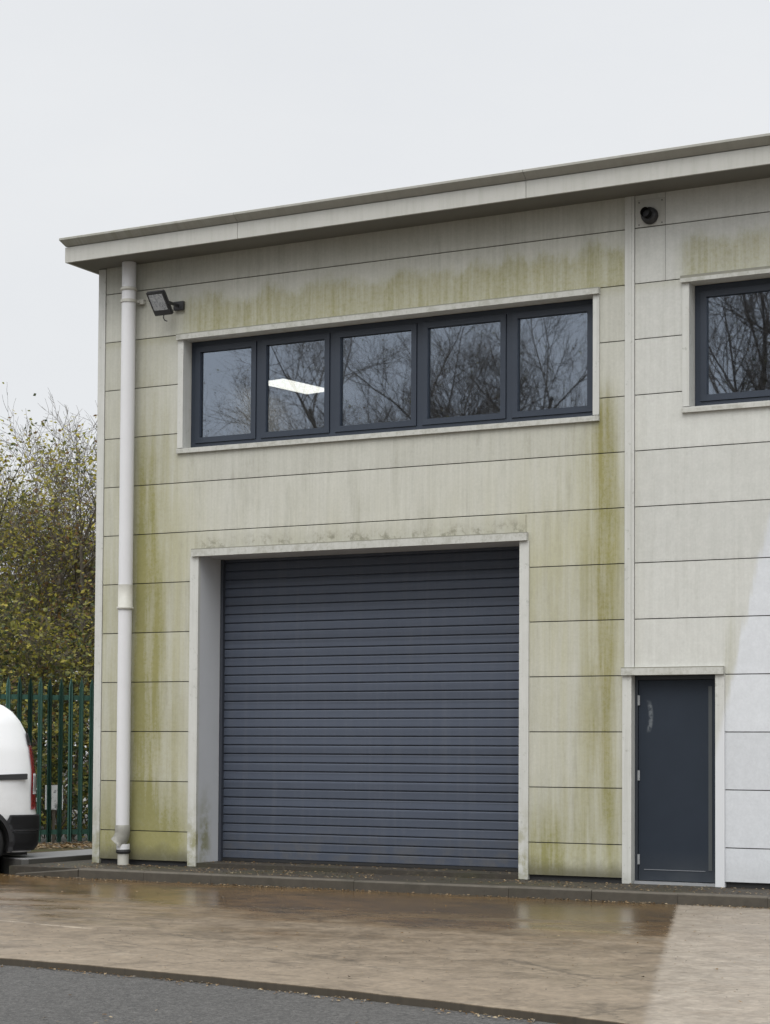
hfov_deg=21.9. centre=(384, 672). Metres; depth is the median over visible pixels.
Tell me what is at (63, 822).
bramble stems
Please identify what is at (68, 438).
bare tree
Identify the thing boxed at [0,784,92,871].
verge
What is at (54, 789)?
notice board
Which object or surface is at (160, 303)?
floodlight
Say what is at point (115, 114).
sky
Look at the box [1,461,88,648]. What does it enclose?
bare tree
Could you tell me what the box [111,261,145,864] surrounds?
drainpipe
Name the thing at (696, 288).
window
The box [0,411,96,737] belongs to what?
scrub tree
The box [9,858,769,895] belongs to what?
pavement
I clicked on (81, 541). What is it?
scrub tree
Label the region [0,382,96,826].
scrub tree
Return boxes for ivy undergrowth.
[0,628,94,838]
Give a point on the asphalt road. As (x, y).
(29, 995)
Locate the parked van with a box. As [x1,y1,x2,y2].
[0,705,39,855]
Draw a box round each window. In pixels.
[176,287,599,453]
[680,266,769,412]
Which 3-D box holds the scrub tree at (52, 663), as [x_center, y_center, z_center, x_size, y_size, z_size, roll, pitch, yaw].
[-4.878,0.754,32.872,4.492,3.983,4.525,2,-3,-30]
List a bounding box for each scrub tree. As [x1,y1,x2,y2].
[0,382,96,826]
[0,393,96,731]
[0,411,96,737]
[0,414,96,677]
[0,549,74,771]
[0,590,94,822]
[5,554,94,780]
[7,430,96,686]
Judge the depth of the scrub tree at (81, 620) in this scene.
32.42 m
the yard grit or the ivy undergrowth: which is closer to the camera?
the yard grit
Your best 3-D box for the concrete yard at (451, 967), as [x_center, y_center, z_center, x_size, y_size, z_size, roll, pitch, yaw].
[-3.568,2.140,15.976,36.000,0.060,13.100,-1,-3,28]
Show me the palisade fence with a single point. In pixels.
(61, 697)
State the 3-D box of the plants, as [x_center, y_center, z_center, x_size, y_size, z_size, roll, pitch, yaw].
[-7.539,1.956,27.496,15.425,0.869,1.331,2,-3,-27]
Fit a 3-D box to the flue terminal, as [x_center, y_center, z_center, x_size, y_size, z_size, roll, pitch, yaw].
[2.803,-4.921,21.238,0.325,0.295,0.153,-1,-3,28]
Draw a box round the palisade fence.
[0,676,93,841]
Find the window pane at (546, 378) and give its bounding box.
[521,312,586,410]
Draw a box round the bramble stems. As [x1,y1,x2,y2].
[14,687,92,841]
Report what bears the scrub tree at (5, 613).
on the verge
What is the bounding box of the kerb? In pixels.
[15,868,769,908]
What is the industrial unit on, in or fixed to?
on the pavement
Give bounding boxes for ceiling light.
[269,377,323,393]
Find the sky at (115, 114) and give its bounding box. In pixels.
[0,0,769,758]
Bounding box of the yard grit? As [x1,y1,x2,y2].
[4,884,765,1004]
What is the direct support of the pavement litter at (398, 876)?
on the pavement
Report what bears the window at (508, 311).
in the industrial unit
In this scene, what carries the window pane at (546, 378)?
in the industrial unit
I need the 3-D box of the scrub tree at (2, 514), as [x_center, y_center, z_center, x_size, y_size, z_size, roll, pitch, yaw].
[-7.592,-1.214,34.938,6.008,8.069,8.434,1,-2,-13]
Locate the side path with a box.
[1,849,91,873]
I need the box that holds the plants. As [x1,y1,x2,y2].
[36,797,76,826]
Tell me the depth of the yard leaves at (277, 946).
15.62 m
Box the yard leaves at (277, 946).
[34,883,740,1023]
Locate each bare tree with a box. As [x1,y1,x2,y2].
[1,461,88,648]
[4,388,96,653]
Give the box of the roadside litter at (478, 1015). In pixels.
[1,966,559,1023]
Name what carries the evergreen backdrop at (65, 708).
on the verge
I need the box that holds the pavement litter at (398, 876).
[6,861,769,908]
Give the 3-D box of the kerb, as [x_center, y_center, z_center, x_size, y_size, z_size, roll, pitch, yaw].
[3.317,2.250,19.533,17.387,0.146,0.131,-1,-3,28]
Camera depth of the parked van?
24.27 m
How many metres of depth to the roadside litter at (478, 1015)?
12.63 m
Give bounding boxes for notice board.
[45,785,62,843]
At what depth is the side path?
24.71 m
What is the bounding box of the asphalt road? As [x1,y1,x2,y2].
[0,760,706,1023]
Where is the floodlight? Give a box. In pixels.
[146,290,184,321]
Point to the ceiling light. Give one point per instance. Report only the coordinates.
(285, 383)
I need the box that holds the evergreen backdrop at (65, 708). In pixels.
[0,636,93,828]
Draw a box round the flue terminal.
[636,197,664,227]
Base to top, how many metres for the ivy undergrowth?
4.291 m
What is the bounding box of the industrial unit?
[59,133,769,888]
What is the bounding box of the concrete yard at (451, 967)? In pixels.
[0,874,769,1023]
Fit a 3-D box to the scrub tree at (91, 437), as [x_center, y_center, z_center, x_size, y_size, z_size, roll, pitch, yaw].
[-4.543,-1.032,38.219,7.556,7.990,6.860,2,-3,-28]

